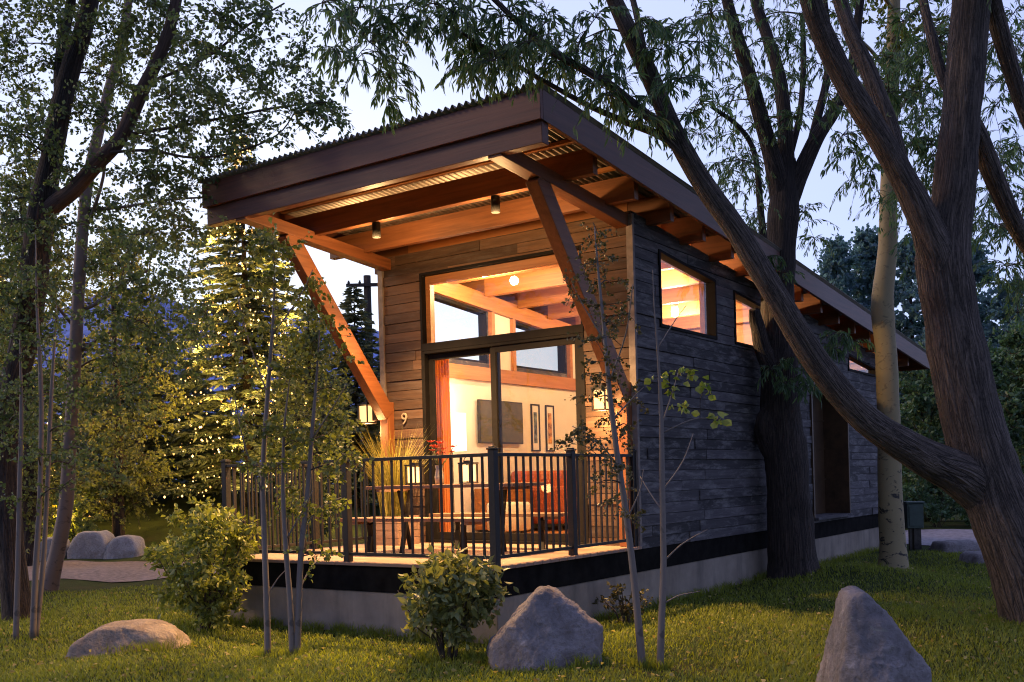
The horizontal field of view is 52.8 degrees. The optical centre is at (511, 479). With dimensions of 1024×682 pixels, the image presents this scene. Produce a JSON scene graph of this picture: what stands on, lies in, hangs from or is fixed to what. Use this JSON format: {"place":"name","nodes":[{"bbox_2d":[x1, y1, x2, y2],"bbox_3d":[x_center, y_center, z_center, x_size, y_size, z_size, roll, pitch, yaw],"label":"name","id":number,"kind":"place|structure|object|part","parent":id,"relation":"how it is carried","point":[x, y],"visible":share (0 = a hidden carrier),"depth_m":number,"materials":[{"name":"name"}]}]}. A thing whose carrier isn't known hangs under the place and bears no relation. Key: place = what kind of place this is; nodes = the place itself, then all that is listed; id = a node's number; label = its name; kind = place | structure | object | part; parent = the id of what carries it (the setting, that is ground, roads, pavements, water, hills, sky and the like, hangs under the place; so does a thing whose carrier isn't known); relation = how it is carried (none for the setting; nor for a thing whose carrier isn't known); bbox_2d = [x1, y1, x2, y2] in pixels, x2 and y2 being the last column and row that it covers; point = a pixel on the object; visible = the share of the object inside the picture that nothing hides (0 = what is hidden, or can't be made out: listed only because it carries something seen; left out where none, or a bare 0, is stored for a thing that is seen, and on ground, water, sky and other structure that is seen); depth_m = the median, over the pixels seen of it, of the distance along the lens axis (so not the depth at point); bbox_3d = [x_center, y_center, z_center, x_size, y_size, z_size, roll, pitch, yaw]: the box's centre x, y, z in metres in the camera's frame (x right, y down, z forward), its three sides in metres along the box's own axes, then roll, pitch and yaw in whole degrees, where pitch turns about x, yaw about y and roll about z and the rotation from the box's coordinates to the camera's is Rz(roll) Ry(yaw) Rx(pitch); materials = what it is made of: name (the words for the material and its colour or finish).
{"place":"outdoors","nodes":[
{"label":"outdoors","id":0,"kind":"place"},
{"bbox_2d":[27,560,219,581],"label":"gravel path","id":1,"kind":"structure","parent":0,"point":[125,571],"depth_m":17.32,"materials":[{"name":"grey gravel"}]},
{"bbox_2d":[33,288,378,483],"bbox_3d":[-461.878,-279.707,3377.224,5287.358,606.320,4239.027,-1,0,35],"label":"mountain","id":2,"kind":"structure","parent":0,"point":[86,332],"depth_m":2680.54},
{"bbox_2d":[474,488,529,531],"bbox_3d":[-0.112,0.430,14.238,0.405,0.619,0.800,-1,0,35],"label":"chair","id":3,"kind":"object","parent":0,"point":[478,499],"visible":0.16,"depth_m":14.00,"materials":[{"name":"orange fabric"}]},
{"bbox_3d":[0.048,0.396,14.126,0.013,0.520,0.760,-1,0,35],"label":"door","id":4,"kind":"part","parent":3,"relation":"part of","materials":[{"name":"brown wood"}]},
{"bbox_2d":[0,561,1017,681],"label":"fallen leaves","id":5,"kind":"object","parent":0,"point":[537,679],"visible":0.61,"depth_m":8.20,"materials":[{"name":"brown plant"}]},
{"bbox_2d":[0,487,1023,681],"bbox_3d":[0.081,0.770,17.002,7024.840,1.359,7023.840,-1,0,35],"label":"ground","id":6,"kind":"structure","parent":0,"point":[155,528],"depth_m":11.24,"materials":[{"name":"green plant"}]},
{"bbox_2d":[0,331,52,639],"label":"aspen sapling","id":7,"kind":"object","parent":6,"relation":"on","point":[17,503],"visible":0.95,"depth_m":9.73,"materials":[{"name":"green plant"}]},
{"bbox_2d":[10,223,90,638],"bbox_3d":[-4.380,-0.470,9.800,0.633,3.986,0.913,-1,0,-30],"label":"aspen sapling","id":8,"kind":"object","parent":6,"relation":"on","point":[39,450],"visible":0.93,"depth_m":9.78,"materials":[{"name":"green plant"}]},
{"bbox_2d":[22,445,82,516],"bbox_3d":[-10.971,0.248,23.298,2.720,2.705,2.568,-1,0,21],"label":"hedge shrub","id":9,"kind":"object","parent":6,"relation":"on","point":[52,490],"depth_m":23.34,"materials":[{"name":"green plant"}]},
{"bbox_2d":[19,288,87,636],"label":"aspen sapling","id":10,"kind":"object","parent":6,"relation":"on","point":[66,373],"visible":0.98,"depth_m":9.84,"materials":[{"name":"green plant"}]},
{"bbox_2d":[0,274,109,520],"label":"spruce tree","id":11,"kind":"object","parent":6,"relation":"on","point":[56,416],"visible":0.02,"depth_m":25.06,"materials":[{"name":"green plant"}]},
{"bbox_2d":[0,274,106,516],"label":"string lights","id":12,"kind":"object","parent":11,"relation":"attached to","point":[60,417],"depth_m":25.19},
{"bbox_2d":[39,537,70,560],"bbox_3d":[-9.389,1.492,20.982,0.721,0.629,0.779,-1,0,0],"label":"boulder","id":13,"kind":"object","parent":6,"relation":"on","point":[49,539],"visible":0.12,"depth_m":20.75,"materials":[{"name":"stone"}]},
{"bbox_2d":[0,148,115,565],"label":"leafy tree","id":14,"kind":"object","parent":6,"relation":"on","point":[29,482],"visible":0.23,"depth_m":19.35,"materials":[{"name":"green plant"}]},
{"bbox_2d":[42,471,133,541],"bbox_3d":[-9.702,0.708,23.102,2.355,1.804,2.273,-1,0,35],"label":"hedge shrub","id":15,"kind":"object","parent":6,"relation":"on","point":[80,522],"visible":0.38,"depth_m":22.75,"materials":[{"name":"green plant"}]},
{"bbox_2d":[67,530,114,558],"bbox_3d":[-8.552,1.405,20.979,0.810,0.708,0.774,-1,0,0],"label":"boulder","id":16,"kind":"object","parent":6,"relation":"on","point":[88,544],"visible":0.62,"depth_m":20.73,"materials":[{"name":"stone"}]},
{"bbox_2d":[53,338,136,476],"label":"spruce tree","id":17,"kind":"object","parent":6,"relation":"on","point":[83,355],"visible":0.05,"depth_m":39.91,"materials":[{"name":"green plant"}]},
{"bbox_2d":[103,535,145,558],"bbox_3d":[-7.882,1.449,20.982,0.678,0.625,0.782,-1,0,0],"label":"boulder","id":18,"kind":"object","parent":6,"relation":"on","point":[125,546],"visible":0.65,"depth_m":20.73,"materials":[{"name":"stone"}]},
{"bbox_2d":[42,218,211,536],"bbox_3d":[-8.922,-2.230,23.663,3.389,7.677,3.279,-1,0,16],"label":"leafy tree","id":19,"kind":"object","parent":6,"relation":"on","point":[120,506],"visible":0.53,"depth_m":23.41,"materials":[{"name":"green plant"}]},
{"bbox_2d":[65,619,191,660],"bbox_3d":[-3.284,1.436,8.921,0.980,0.397,0.789,-1,0,0],"label":"boulder","id":20,"kind":"object","parent":6,"relation":"on","point":[119,633],"visible":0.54,"depth_m":8.75,"materials":[{"name":"beige stone"}]},
{"bbox_2d":[23,0,234,591],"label":"birch tree","id":21,"kind":"object","parent":6,"relation":"on","point":[69,449],"visible":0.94,"depth_m":14.05,"materials":[{"name":"green plant"}]},
{"bbox_2d":[77,310,239,499],"bbox_3d":[-9.871,-1.972,27.926,5.020,5.486,5.483,-1,0,2],"label":"spruce tree","id":22,"kind":"object","parent":6,"relation":"on","point":[150,444],"visible":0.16,"depth_m":27.58,"materials":[{"name":"green plant"}]},
{"bbox_2d":[0,0,355,621],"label":"cottonwood tree","id":23,"kind":"object","parent":6,"relation":"on","point":[49,199],"visible":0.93,"depth_m":10.88,"materials":[{"name":"green plant"}]},
{"bbox_2d":[134,359,243,490],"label":"spruce tree","id":24,"kind":"object","parent":6,"relation":"on","point":[203,391],"visible":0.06,"depth_m":41.77,"materials":[{"name":"green plant"}]},
{"bbox_2d":[141,496,261,631],"bbox_3d":[-3.017,0.841,10.104,1.250,1.357,1.139,-1,0,35],"label":"shrub","id":25,"kind":"object","parent":6,"relation":"on","point":[201,587],"visible":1,"depth_m":9.89,"materials":[{"name":"green plant"}]},
{"bbox_2d":[138,134,354,507],"bbox_3d":[-7.176,-4.114,26.964,5.466,10.075,5.624,-1,0,35],"label":"spruce tree","id":26,"kind":"object","parent":6,"relation":"on","point":[231,289],"visible":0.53,"depth_m":26.44,"materials":[{"name":"green plant"}]},
{"bbox_2d":[150,130,308,497],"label":"string lights","id":27,"kind":"object","parent":26,"relation":"attached to","point":[256,297],"visible":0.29,"depth_m":26.46,"materials":[{"name":"yellow"}]},
{"bbox_2d":[219,212,333,655],"bbox_3d":[-1.919,-0.321,8.496,0.922,3.592,0.929,-1,0,-8],"label":"aspen sapling","id":28,"kind":"object","parent":6,"relation":"on","point":[267,238],"visible":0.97,"depth_m":8.52,"materials":[{"name":"green plant"}]},
{"bbox_2d":[253,363,319,654],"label":"aspen sapling","id":29,"kind":"object","parent":6,"relation":"on","point":[299,439],"visible":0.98,"depth_m":8.48,"materials":[{"name":"green plant"}]},
{"bbox_2d":[256,357,354,486],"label":"spruce tree","id":30,"kind":"object","parent":6,"relation":"on","point":[302,410],"visible":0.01,"depth_m":35.54,"materials":[{"name":"green plant"}]},
{"bbox_2d":[257,296,362,548],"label":"leafy tree","id":31,"kind":"object","parent":6,"relation":"on","point":[308,391],"visible":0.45,"depth_m":20.80,"materials":[{"name":"green plant"}]},
{"bbox_2d":[283,302,374,654],"bbox_3d":[-1.526,0.012,8.535,0.762,2.905,0.806,-1,0,-19],"label":"aspen sapling","id":32,"kind":"object","parent":6,"relation":"on","point":[329,394],"visible":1,"depth_m":8.48,"materials":[{"name":"green plant"}]},
{"bbox_2d":[307,284,380,507],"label":"spruce tree","id":33,"kind":"object","parent":6,"relation":"on","point":[356,393],"visible":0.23,"depth_m":31.69,"materials":[{"name":"green plant"}]},
{"bbox_2d":[346,275,377,441],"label":"utility pole","id":34,"kind":"object","parent":6,"relation":"on","point":[367,284],"visible":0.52,"depth_m":41.86,"materials":[{"name":"brown wood"}]},
{"bbox_2d":[394,542,518,659],"bbox_3d":[-0.455,0.979,8.116,0.938,0.977,1.023,-1,0,8],"label":"shrub","id":35,"kind":"object","parent":6,"relation":"on","point":[461,604],"visible":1,"depth_m":7.94,"materials":[{"name":"green plant"}]},
{"bbox_2d":[486,585,603,671],"bbox_3d":[0.247,1.144,7.639,0.888,0.694,0.677,-1,0,0],"label":"boulder","id":36,"kind":"object","parent":6,"relation":"on","point":[542,624],"visible":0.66,"depth_m":7.47,"materials":[{"name":"grey stone"}]},
{"bbox_2d":[199,81,929,643],"bbox_3d":[2.289,-0.894,15.291,4.413,4.963,13.685,-1,0,35],"label":"cabin","id":37,"kind":"object","parent":6,"relation":"on","point":[421,189],"visible":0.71,"depth_m":11.35,"materials":[{"name":"wood"}]},
{"bbox_2d":[357,400,377,423],"bbox_3d":[-1.768,-0.851,12.749,0.247,0.332,0.174,-1,0,35],"label":"wall lantern","id":38,"kind":"object","parent":37,"relation":"attached to","point":[368,415],"depth_m":12.72,"materials":[{"name":"glass"}]},
{"bbox_2d":[372,222,380,237],"bbox_3d":[-1.467,-2.693,11.164,0.090,0.157,0.089,-1,0,35],"label":"downlight","id":39,"kind":"object","parent":37,"relation":"attached to","point":[376,229],"visible":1,"depth_m":11.13,"materials":[{"name":"brown metal"}]},
{"bbox_2d":[350,424,434,544],"bbox_3d":[-1.408,0.049,12.218,1.121,1.443,1.241,-1,0,-1],"label":"grass planter","id":40,"kind":"object","parent":37,"relation":"on","point":[397,511],"visible":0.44,"depth_m":12.10,"materials":[{"name":"plant"}]},
{"bbox_2d":[340,517,488,553],"bbox_3d":[-0.951,0.577,10.191,1.800,0.391,0.302,-1,0,35],"label":"bench","id":41,"kind":"object","parent":37,"relation":"on","point":[370,541],"visible":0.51,"depth_m":10.09,"materials":[{"name":"brown wood"}]},
{"bbox_2d":[435,359,451,531],"bbox_3d":[-0.051,-0.453,12.094,2.460,2.322,0.070,-1,0,35],"label":"curtain","id":42,"kind":"object","parent":37,"relation":"hanging from","point":[443,402],"visible":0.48,"depth_m":12.61,"materials":[{"name":"orange fabric"}]},
{"bbox_2d":[366,482,543,554],"bbox_3d":[-0.607,0.407,10.585,1.920,0.709,0.544,-1,0,35],"label":"deck table","id":43,"kind":"object","parent":37,"relation":"on","point":[407,535],"visible":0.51,"depth_m":10.49,"materials":[{"name":"brown metal"}]},
{"bbox_2d":[404,460,424,484],"bbox_3d":[-1.030,-0.080,10.906,0.152,0.282,0.152,-1,0,35],"label":"table lantern","id":44,"kind":"object","parent":43,"relation":"on","point":[415,473],"visible":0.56,"depth_m":10.88,"materials":[{"name":"glass"}]},
{"bbox_2d":[428,440,456,483],"bbox_3d":[-0.733,-0.176,10.684,0.337,0.460,0.292,-1,0,35],"label":"flower vase","id":45,"kind":"object","parent":43,"relation":"on","point":[437,465],"visible":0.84,"depth_m":10.64,"materials":[{"name":"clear glass"}]},
{"bbox_2d":[458,457,478,483],"bbox_3d":[-0.444,-0.096,10.471,0.152,0.282,0.152,-1,0,35],"label":"table lantern","id":46,"kind":"object","parent":43,"relation":"on","point":[466,472],"visible":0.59,"depth_m":10.44,"materials":[{"name":"glass"}]},
{"bbox_2d":[451,413,466,531],"bbox_3d":[-0.766,-0.044,13.308,0.380,1.598,0.380,-1,0,35],"label":"floor lamp","id":47,"kind":"object","parent":37,"relation":"on","point":[458,429],"visible":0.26,"depth_m":13.16,"materials":[{"name":"beige"}]},
{"bbox_2d":[434,295,487,363],"bbox_3d":[-0.832,-2.025,13.883,0.124,0.850,1.505,-1,0,35],"label":"window","id":48,"kind":"structure","parent":37,"relation":"in","point":[482,319],"depth_m":14.33,"materials":[{"name":"brown metal"}]},
{"bbox_2d":[491,196,499,213],"bbox_3d":[-0.164,-2.727,10.253,0.090,0.157,0.089,-1,0,35],"label":"downlight","id":49,"kind":"object","parent":37,"relation":"attached to","point":[495,204],"visible":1,"depth_m":10.21,"materials":[{"name":"brown metal"}]},
{"bbox_2d":[429,512,567,549],"bbox_3d":[-0.141,0.556,10.967,1.700,0.391,0.302,-1,0,35],"label":"bench","id":50,"kind":"object","parent":37,"relation":"on","point":[458,530],"visible":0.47,"depth_m":10.77,"materials":[{"name":"brown wood"}]},
{"bbox_2d":[477,399,522,443],"bbox_3d":[-0.167,-0.799,14.529,0.072,0.600,1.050,-1,0,35],"label":"picture","id":51,"kind":"object","parent":37,"relation":"attached to","point":[512,422],"visible":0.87,"depth_m":14.57,"materials":[{"name":"beige paper"}]},
{"bbox_2d":[419,245,583,351],"bbox_3d":[-0.131,-2.034,11.854,2.280,0.942,0.158,-1,0,35],"label":"transom window","id":52,"kind":"structure","parent":37,"relation":"in","point":[427,280],"depth_m":12.00,"materials":[{"name":"brown metal"}]},
{"bbox_2d":[421,332,588,544],"bbox_3d":[-0.104,-0.412,11.833,2.280,2.299,0.150,-1,0,35],"label":"sliding door","id":53,"kind":"structure","parent":37,"relation":"in","point":[428,358],"depth_m":11.87,"materials":[{"name":"brown metal"}]},
{"bbox_2d":[487,502,530,532],"bbox_3d":[-0.042,0.518,13.642,0.580,0.439,0.580,-1,0,35],"label":"ottoman","id":54,"kind":"object","parent":37,"relation":"on","point":[521,522],"visible":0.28,"depth_m":13.40,"materials":[{"name":"fabric"}]},
{"bbox_2d":[530,404,540,450],"bbox_3d":[0.350,-0.762,15.309,0.024,0.700,0.220,-1,0,35],"label":"framed picture","id":55,"kind":"object","parent":37,"relation":"attached to","point":[535,428],"visible":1,"depth_m":15.31,"materials":[{"name":"beige paper"}]},
{"bbox_2d":[516,323,565,373],"bbox_3d":[0.351,-1.969,15.573,0.124,0.677,1.510,-1,0,35],"label":"window","id":56,"kind":"structure","parent":37,"relation":"in","point":[560,349],"depth_m":16.13,"materials":[{"name":"brown metal"}]},
{"bbox_2d":[511,470,576,530],"bbox_3d":[0.922,0.288,15.343,0.840,0.849,2.100,-1,0,35],"label":"sofa","id":57,"kind":"object","parent":37,"relation":"on","point":[534,479],"visible":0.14,"depth_m":14.48,"materials":[{"name":"red fabric"}]},
{"bbox_2d":[545,405,554,451],"bbox_3d":[0.576,-0.768,15.633,0.024,0.700,0.230,-1,0,35],"label":"framed picture","id":58,"kind":"object","parent":37,"relation":"attached to","point":[549,427],"visible":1,"depth_m":15.63,"materials":[{"name":"beige paper"}]},
{"bbox_2d":[590,383,608,411],"bbox_3d":[0.968,-0.882,10.861,0.174,0.332,0.252,-1,0,35],"label":"wall lantern","id":59,"kind":"object","parent":37,"relation":"attached to","point":[599,405],"depth_m":10.78,"materials":[{"name":"glass"}]},
{"bbox_2d":[671,303,678,316],"bbox_3d":[2.349,-2.523,14.905,0.110,0.368,0.110,-1,0,35],"label":"ceiling light","id":60,"kind":"object","parent":37,"relation":"attached to","point":[674,311],"visible":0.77,"depth_m":14.86,"materials":[{"name":"white paint"}]},
{"bbox_2d":[657,249,717,339],"bbox_3d":[1.998,-2.099,11.904,0.124,0.850,1.505,-1,0,35],"label":"window","id":61,"kind":"structure","parent":37,"relation":"in","point":[711,297],"depth_m":12.19,"materials":[{"name":"brown metal"}]},
{"bbox_2d":[733,290,760,348],"bbox_3d":[3.181,-2.043,13.595,0.124,0.677,1.510,-1,0,35],"label":"window","id":62,"kind":"structure","parent":37,"relation":"in","point":[738,296],"depth_m":13.18,"materials":[{"name":"brown metal"}]},
{"bbox_2d":[812,392,825,513],"bbox_3d":[4.601,-0.423,16.158,0.065,1.976,1.666,-1,0,35],"label":"entry door","id":63,"kind":"structure","parent":37,"relation":"in","point":[818,431],"depth_m":16.62,"materials":[{"name":"black wood"}]},
{"bbox_2d":[848,353,875,376],"bbox_3d":[5.866,-1.917,17.431,0.124,0.286,1.550,-1,0,35],"label":"window","id":64,"kind":"structure","parent":37,"relation":"in","point":[871,370],"depth_m":17.47,"materials":[{"name":"brown metal"}]},
{"bbox_2d":[549,221,648,665],"bbox_3d":[0.675,-0.258,7.499,0.661,3.333,1.046,-1,0,15],"label":"aspen sapling","id":65,"kind":"object","parent":6,"relation":"on","point":[617,468],"visible":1,"depth_m":7.48,"materials":[{"name":"green plant"}]},
{"bbox_2d":[592,581,652,623],"bbox_3d":[1.063,1.200,9.800,0.386,0.446,0.560,-1,0,-40],"label":"shrub","id":66,"kind":"object","parent":6,"relation":"on","point":[627,611],"visible":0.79,"depth_m":9.80,"materials":[{"name":"green plant"}]},
{"bbox_2d":[299,0,1023,624],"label":"willow tree","id":67,"kind":"object","parent":6,"relation":"on","point":[973,468],"visible":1,"depth_m":8.81,"materials":[{"name":"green plant"}]},
{"bbox_2d":[640,270,731,667],"bbox_3d":[1.223,-0.056,7.469,0.715,2.919,0.552,-1,0,35],"label":"aspen sapling","id":68,"kind":"object","parent":6,"relation":"on","point":[699,389],"visible":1,"depth_m":7.44,"materials":[{"name":"green plant"}]},
{"bbox_2d":[667,0,878,578],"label":"willow tree","id":69,"kind":"object","parent":6,"relation":"on","point":[780,438],"visible":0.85,"depth_m":13.11,"materials":[{"name":"green plant"}]},
{"bbox_2d":[813,233,870,310],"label":"poplar tree","id":70,"kind":"object","parent":6,"relation":"on","point":[835,271],"visible":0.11,"depth_m":45.59,"materials":[{"name":"green plant"}]},
{"bbox_2d":[815,586,931,681],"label":"boulder","id":71,"kind":"object","parent":6,"relation":"on","point":[867,640],"visible":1,"depth_m":6.16,"materials":[{"name":"grey stone"}]},
{"bbox_2d":[847,223,906,330],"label":"poplar tree","id":72,"kind":"object","parent":6,"relation":"on","point":[866,242],"visible":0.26,"depth_m":46.65,"materials":[{"name":"green plant"}]},
{"bbox_2d":[830,0,949,568],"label":"aspen tree","id":73,"kind":"object","parent":6,"relation":"on","point":[893,553],"visible":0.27,"depth_m":14.36,"materials":[{"name":"beige plant"}]},
{"bbox_2d":[903,501,924,549],"bbox_3d":[6.851,0.839,17.600,0.320,0.920,0.240,-1,0,0],"label":"utility pedestal","id":74,"kind":"object","parent":6,"relation":"on","point":[913,518],"visible":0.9,"depth_m":17.50,"materials":[{"name":"metal"}]},
{"bbox_2d":[909,506,921,525],"bbox_3d":[6.845,0.629,17.491,0.220,0.340,0.013,-1,0,0],"label":"door","id":75,"kind":"structure","parent":74,"relation":"in","point":[915,512],"depth_m":17.48,"materials":[{"name":"grey metal"}]},
{"bbox_2d":[894,233,941,473],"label":"poplar tree","id":76,"kind":"object","parent":6,"relation":"on","point":[906,291],"visible":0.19,"depth_m":44.60,"materials":[{"name":"green plant"}]},
{"bbox_2d":[902,464,936,505],"bbox_3d":[9.130,0.298,24.440,1.842,1.826,2.087,-1,0,14],"label":"roadside shrub","id":77,"kind":"object","parent":6,"relation":"on","point":[913,495],"visible":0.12,"depth_m":24.27,"materials":[{"name":"green plant"}]},
{"bbox_2d":[899,340,959,521],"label":"green tree","id":78,"kind":"object","parent":6,"relation":"on","point":[919,406],"visible":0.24,"depth_m":26.42,"materials":[{"name":"green plant"}]},
{"bbox_2d":[902,469,959,526],"bbox_3d":[10.062,0.380,24.444,2.246,1.636,2.105,-1,0,35],"label":"roadside shrub","id":79,"kind":"object","parent":6,"relation":"on","point":[939,510],"visible":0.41,"depth_m":24.07,"materials":[{"name":"green plant"}]},
{"bbox_2d":[928,540,980,552],"bbox_3d":[7.419,1.215,17.156,0.914,0.398,0.886,-1,0,0],"label":"flat rock","id":80,"kind":"object","parent":6,"relation":"on","point":[949,546],"visible":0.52,"depth_m":16.91,"materials":[{"name":"grey stone"}]},
{"bbox_2d":[938,489,970,525],"bbox_3d":[11.102,0.425,24.477,1.856,1.480,1.914,-1,0,14],"label":"roadside shrub","id":81,"kind":"object","parent":6,"relation":"on","point":[962,511],"visible":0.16,"depth_m":24.16,"materials":[{"name":"green plant"}]},
{"bbox_2d":[959,551,983,563],"bbox_3d":[6.881,1.235,14.964,0.669,0.361,0.878,-1,0,0],"label":"flat rock","id":82,"kind":"object","parent":6,"relation":"on","point":[972,557],"visible":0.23,"depth_m":14.90,"materials":[{"name":"grey stone"}]},
{"bbox_2d":[925,327,1023,519],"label":"green tree","id":83,"kind":"object","parent":6,"relation":"on","point":[1013,435],"visible":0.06,"depth_m":27.63,"materials":[{"name":"green plant"}]},
{"bbox_2d":[971,236,1004,330],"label":"poplar tree","id":84,"kind":"object","parent":6,"relation":"on","point":[980,272],"visible":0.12,"depth_m":45.40,"materials":[{"name":"green plant"}]},
{"bbox_2d":[977,272,1023,436],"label":"poplar tree","id":85,"kind":"object","parent":6,"relation":"on","point":[998,303],"visible":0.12,"depth_m":43.63,"materials":[{"name":"green plant"}]},
{"bbox_2d":[990,320,1023,473],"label":"green tree","id":86,"kind":"object","parent":6,"relation":"on","point":[1013,410],"visible":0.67,"depth_m":25.81,"materials":[{"name":"green plant"}]},
{"bbox_2d":[0,0,1023,420],"label":"sky","id":87,"kind":"structure","parent":0,"point":[451,323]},
{"bbox_2d":[905,529,976,544],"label":"road","id":88,"kind":"structure","parent":0,"point":[929,536],"depth_m":21.29,"materials":[{"name":"grey asphalt"}]}
]}

